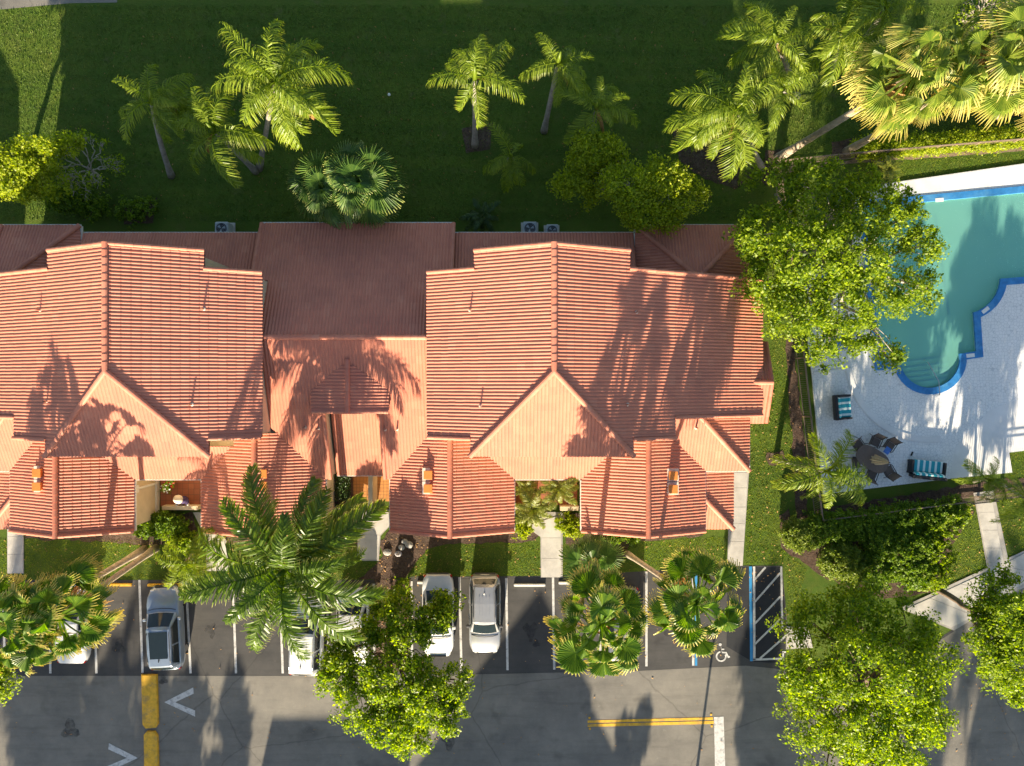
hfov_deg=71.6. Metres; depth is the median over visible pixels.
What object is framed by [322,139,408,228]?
fan palm
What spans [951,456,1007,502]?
palm tree
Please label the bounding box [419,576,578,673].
sealed patch
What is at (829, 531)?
hedge
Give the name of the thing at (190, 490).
floor
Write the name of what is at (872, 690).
tree
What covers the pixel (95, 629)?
fan palm
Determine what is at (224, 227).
air conditioner
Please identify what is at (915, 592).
mulch bed
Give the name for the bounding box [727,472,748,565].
path
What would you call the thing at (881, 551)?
shrub
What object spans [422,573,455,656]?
parked car
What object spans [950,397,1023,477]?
deck apron
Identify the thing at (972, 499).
pool gate
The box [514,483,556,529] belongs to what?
date palm
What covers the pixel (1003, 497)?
pool fence
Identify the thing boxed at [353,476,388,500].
floor
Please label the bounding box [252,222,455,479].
townhouse
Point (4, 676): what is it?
tree
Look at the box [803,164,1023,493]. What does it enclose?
pool deck
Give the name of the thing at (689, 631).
fan palm
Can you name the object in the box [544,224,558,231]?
air conditioner
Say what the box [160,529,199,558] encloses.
shrub
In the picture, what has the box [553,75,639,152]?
palm tree
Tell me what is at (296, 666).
parked car
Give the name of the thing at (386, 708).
tree
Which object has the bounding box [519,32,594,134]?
palm tree
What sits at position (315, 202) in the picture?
fan palm
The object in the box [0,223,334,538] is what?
townhouse
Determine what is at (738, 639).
parking space
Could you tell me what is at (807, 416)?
pool fence
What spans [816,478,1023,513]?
mulch bed
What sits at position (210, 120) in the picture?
palm tree
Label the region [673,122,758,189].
mulch bed
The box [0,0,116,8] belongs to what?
road
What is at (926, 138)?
hedge
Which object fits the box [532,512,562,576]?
path
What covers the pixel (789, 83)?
palm tree
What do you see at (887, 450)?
towel
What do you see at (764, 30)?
palm tree
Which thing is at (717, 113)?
palm tree
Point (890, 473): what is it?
patio chair
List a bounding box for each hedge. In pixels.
[801,507,872,548]
[849,122,1023,162]
[854,492,971,536]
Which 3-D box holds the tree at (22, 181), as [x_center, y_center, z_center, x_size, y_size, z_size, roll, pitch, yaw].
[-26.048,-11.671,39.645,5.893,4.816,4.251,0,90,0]
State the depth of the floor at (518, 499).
41.97 m
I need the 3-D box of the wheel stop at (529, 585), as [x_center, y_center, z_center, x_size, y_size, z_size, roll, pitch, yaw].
[1.038,11.952,41.923,1.850,0.130,0.180,0,90,0]
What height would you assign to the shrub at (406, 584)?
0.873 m
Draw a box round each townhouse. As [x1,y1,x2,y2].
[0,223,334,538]
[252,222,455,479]
[389,224,773,538]
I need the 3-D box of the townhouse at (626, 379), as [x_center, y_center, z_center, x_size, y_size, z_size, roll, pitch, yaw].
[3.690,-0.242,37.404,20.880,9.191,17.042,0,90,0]
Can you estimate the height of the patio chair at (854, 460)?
0.994 m
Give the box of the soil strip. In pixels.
[777,146,1023,172]
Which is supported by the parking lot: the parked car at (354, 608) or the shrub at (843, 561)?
the parked car at (354, 608)
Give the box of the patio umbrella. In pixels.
[869,454,889,464]
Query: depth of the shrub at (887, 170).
40.54 m
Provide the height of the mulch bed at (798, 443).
0.001 m
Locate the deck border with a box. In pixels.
[883,164,1023,195]
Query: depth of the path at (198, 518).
41.94 m
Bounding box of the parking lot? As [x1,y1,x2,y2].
[0,566,954,765]
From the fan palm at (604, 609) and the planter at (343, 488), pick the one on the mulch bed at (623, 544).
the fan palm at (604, 609)
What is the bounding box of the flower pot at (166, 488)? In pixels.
[160,482,172,493]
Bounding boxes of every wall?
[162,504,200,509]
[368,476,376,509]
[559,505,578,510]
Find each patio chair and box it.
[846,457,862,467]
[852,436,864,451]
[862,468,878,484]
[865,433,887,448]
[881,437,902,452]
[884,464,901,481]
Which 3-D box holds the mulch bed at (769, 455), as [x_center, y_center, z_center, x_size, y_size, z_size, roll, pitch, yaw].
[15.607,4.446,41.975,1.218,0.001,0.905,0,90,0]
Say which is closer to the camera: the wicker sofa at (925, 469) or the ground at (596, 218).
the wicker sofa at (925, 469)
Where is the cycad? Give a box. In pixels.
[459,198,500,231]
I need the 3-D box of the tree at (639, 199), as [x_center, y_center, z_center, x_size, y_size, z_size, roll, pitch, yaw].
[6.381,-10.515,39.140,8.453,5.773,4.573,27,90,0]
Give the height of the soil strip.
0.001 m
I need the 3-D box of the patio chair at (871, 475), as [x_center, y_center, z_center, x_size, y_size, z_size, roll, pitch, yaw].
[20.966,5.444,41.408,0.596,0.994,0.804,20,90,0]
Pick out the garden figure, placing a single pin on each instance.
(180, 500)
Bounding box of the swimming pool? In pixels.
[861,186,1023,393]
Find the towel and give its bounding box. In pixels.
[883,446,891,454]
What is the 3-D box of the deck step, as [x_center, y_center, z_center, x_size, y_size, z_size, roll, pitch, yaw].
[22.109,1.810,41.880,7.132,0.039,1.762,38,90,0]
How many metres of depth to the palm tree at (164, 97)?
36.23 m
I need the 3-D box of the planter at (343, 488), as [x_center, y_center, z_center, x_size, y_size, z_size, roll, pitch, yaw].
[-9.922,6.050,41.736,1.020,0.528,2.100,0,90,0]
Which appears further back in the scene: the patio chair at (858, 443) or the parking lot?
the parking lot
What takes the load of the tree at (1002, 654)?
on the ground at (596, 218)
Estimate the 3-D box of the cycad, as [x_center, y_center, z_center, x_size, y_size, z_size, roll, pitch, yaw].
[-1.853,-9.661,41.485,2.507,1.589,1.970,0,90,0]
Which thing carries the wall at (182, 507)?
on the ground at (596, 218)
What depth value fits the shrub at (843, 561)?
40.73 m
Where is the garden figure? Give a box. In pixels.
[173,495,189,505]
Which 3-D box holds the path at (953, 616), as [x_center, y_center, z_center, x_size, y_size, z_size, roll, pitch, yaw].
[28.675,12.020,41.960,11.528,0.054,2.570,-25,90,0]
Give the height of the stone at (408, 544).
0.277 m
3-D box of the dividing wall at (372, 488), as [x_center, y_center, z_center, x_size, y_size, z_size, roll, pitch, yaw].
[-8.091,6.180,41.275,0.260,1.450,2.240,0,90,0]
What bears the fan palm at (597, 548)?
on the mulch bed at (623, 544)
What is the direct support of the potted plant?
on the floor at (190, 490)
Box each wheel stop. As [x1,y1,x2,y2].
[110,583,131,585]
[147,584,181,586]
[514,584,544,586]
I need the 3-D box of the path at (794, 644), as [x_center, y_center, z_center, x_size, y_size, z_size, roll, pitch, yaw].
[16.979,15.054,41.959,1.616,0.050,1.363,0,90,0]
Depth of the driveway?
41.99 m
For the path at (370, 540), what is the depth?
41.93 m
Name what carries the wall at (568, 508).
on the ground at (596, 218)
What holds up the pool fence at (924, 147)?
on the soil strip
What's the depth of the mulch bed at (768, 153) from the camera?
41.98 m
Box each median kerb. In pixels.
[141,674,158,727]
[144,730,159,765]
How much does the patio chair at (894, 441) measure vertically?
0.994 m
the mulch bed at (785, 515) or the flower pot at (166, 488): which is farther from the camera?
the mulch bed at (785, 515)
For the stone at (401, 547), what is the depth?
41.87 m
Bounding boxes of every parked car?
[55,583,94,663]
[142,584,188,670]
[288,593,326,675]
[334,585,370,665]
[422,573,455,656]
[466,573,502,653]
[608,585,642,666]
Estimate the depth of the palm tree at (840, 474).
36.26 m
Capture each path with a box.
[7,529,23,573]
[193,512,227,570]
[357,511,388,560]
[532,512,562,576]
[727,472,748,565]
[786,626,812,648]
[903,551,1023,629]
[973,491,1007,569]
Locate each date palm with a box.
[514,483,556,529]
[515,480,543,495]
[539,477,578,510]
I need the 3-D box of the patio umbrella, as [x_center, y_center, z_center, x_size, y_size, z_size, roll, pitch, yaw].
[20.919,4.411,40.600,0.554,2.600,0.554,-22,90,0]
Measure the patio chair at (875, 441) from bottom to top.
0.994 m
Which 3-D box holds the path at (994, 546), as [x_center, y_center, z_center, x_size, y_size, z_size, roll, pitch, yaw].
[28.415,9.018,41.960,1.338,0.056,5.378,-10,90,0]
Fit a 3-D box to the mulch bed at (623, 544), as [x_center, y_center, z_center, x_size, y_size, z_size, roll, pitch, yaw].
[7.186,9.220,41.985,8.413,0.001,3.220,0,90,0]
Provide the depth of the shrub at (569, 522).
41.37 m
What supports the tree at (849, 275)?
on the ground at (596, 218)
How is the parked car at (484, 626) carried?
on the sealed patch
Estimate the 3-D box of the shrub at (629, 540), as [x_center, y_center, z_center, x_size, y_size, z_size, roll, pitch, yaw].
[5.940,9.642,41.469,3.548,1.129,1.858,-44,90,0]
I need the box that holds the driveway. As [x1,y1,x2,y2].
[0,588,1023,765]
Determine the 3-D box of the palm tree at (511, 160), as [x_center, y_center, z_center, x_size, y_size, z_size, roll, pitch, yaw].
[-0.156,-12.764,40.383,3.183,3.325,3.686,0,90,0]
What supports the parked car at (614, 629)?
on the parking lot
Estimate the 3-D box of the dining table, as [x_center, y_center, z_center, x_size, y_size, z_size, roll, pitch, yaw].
[20.919,4.411,41.534,2.000,0.738,1.240,32,90,0]
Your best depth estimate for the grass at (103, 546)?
41.98 m
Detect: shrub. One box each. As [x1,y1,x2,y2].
[40,181,158,231]
[133,510,192,539]
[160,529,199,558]
[387,575,411,603]
[511,512,534,540]
[554,511,582,539]
[597,535,641,565]
[778,515,818,555]
[816,541,868,587]
[857,523,939,591]
[916,498,972,594]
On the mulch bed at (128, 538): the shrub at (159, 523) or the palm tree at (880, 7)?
the shrub at (159, 523)
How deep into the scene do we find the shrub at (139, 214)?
41.07 m
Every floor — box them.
[160,480,200,505]
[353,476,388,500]
[515,480,576,504]
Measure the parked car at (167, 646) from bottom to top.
1.789 m
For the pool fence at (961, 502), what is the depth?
40.73 m
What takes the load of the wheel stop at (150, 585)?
on the parking lot
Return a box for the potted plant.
[164,480,176,487]
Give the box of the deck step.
[845,370,940,442]
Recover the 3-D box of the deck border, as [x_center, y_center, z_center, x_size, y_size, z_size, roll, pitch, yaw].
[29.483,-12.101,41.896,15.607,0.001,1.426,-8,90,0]
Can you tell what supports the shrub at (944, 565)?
on the mulch bed at (809, 558)
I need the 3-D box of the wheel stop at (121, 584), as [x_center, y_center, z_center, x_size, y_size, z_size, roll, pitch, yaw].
[-23.508,11.933,41.923,2.077,0.130,0.180,0,90,0]
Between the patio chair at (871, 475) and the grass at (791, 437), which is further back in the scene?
the grass at (791, 437)
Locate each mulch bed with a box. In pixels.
[25,511,197,544]
[124,197,156,223]
[223,536,356,544]
[358,531,537,579]
[374,579,410,671]
[462,122,492,152]
[563,512,702,564]
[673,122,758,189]
[761,149,787,184]
[766,451,784,465]
[779,499,973,598]
[779,509,789,528]
[785,334,807,519]
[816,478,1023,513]
[832,137,854,160]
[903,585,929,596]
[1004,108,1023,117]
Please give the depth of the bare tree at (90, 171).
40.18 m
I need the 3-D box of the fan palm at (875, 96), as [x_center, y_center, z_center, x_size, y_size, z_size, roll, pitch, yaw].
[17.914,-13.744,35.824,5.364,12.489,5.066,0,90,0]
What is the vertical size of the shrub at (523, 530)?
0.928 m
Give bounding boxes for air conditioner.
[215,222,234,231]
[521,222,537,231]
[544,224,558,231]
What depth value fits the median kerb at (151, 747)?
41.85 m
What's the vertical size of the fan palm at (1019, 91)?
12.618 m
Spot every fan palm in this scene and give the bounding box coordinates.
[0,544,159,676]
[0,545,147,673]
[286,149,343,228]
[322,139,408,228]
[543,558,651,677]
[559,533,625,586]
[623,546,745,657]
[773,23,983,161]
[842,0,1023,155]
[988,25,1023,139]
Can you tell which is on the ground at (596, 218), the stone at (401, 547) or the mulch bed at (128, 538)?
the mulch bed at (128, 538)
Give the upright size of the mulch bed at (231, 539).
0.001 m
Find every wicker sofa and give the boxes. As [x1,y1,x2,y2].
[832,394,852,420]
[906,459,947,481]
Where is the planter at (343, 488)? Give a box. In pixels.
[335,473,352,503]
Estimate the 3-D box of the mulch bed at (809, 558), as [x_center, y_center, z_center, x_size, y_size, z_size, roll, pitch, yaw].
[21.817,9.986,41.984,11.600,0.001,5.733,-8,90,0]
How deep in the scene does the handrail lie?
41.12 m
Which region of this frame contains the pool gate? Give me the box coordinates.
[962,496,998,503]
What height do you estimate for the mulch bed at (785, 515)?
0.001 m
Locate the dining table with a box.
[856,445,888,472]
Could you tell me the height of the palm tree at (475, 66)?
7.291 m
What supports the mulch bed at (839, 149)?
on the ground at (596, 218)
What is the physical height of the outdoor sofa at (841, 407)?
0.820 m
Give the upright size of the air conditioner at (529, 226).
0.841 m
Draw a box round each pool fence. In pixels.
[773,167,823,520]
[777,138,1023,164]
[825,500,966,520]
[983,492,1021,500]
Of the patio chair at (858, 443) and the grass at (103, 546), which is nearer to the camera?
the patio chair at (858, 443)
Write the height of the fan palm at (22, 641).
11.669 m
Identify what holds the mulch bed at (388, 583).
on the parking lot
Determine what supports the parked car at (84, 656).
on the parking lot
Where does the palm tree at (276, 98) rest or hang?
on the ground at (596, 218)
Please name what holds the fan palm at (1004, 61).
on the mulch bed at (839, 149)
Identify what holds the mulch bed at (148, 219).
on the ground at (596, 218)
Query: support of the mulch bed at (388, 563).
on the ground at (596, 218)
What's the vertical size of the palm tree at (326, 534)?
10.194 m
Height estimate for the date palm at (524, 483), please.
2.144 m
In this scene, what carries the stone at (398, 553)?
on the mulch bed at (388, 563)
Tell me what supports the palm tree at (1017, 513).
on the mulch bed at (964, 490)
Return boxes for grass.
[0,538,725,579]
[746,154,1023,624]
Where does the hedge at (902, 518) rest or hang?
on the mulch bed at (809, 558)
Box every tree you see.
[0,129,86,205]
[0,645,24,704]
[44,125,128,207]
[112,63,203,178]
[153,526,224,594]
[173,84,274,188]
[178,462,388,660]
[211,18,352,171]
[312,585,474,761]
[425,34,526,148]
[482,121,535,192]
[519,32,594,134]
[546,122,712,238]
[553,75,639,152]
[662,60,785,184]
[716,0,813,96]
[721,153,951,375]
[750,58,818,131]
[764,575,972,765]
[770,429,870,509]
[791,0,888,102]
[829,0,924,78]
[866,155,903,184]
[930,557,1023,711]
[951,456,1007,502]
[953,0,1014,36]
[990,473,1023,524]
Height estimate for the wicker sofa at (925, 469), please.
0.820 m
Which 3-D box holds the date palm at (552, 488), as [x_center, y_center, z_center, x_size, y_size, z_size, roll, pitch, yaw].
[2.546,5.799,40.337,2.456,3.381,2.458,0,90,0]
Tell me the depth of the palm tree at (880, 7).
34.72 m
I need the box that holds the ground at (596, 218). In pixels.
[0,0,1023,686]
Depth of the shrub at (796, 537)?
40.82 m
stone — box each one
[383,549,390,555]
[395,551,401,556]
[398,545,404,549]
[405,541,412,547]
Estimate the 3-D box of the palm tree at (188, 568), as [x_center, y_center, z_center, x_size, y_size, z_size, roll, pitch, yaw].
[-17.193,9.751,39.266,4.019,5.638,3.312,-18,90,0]
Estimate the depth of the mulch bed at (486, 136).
41.98 m
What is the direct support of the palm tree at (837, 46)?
on the ground at (596, 218)
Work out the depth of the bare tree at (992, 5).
40.45 m
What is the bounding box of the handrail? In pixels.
[927,362,939,395]
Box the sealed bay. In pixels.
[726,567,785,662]
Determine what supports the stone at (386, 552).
on the mulch bed at (388, 563)
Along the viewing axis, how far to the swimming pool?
43.20 m
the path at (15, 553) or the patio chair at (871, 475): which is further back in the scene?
the path at (15, 553)
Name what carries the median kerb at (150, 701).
on the driveway

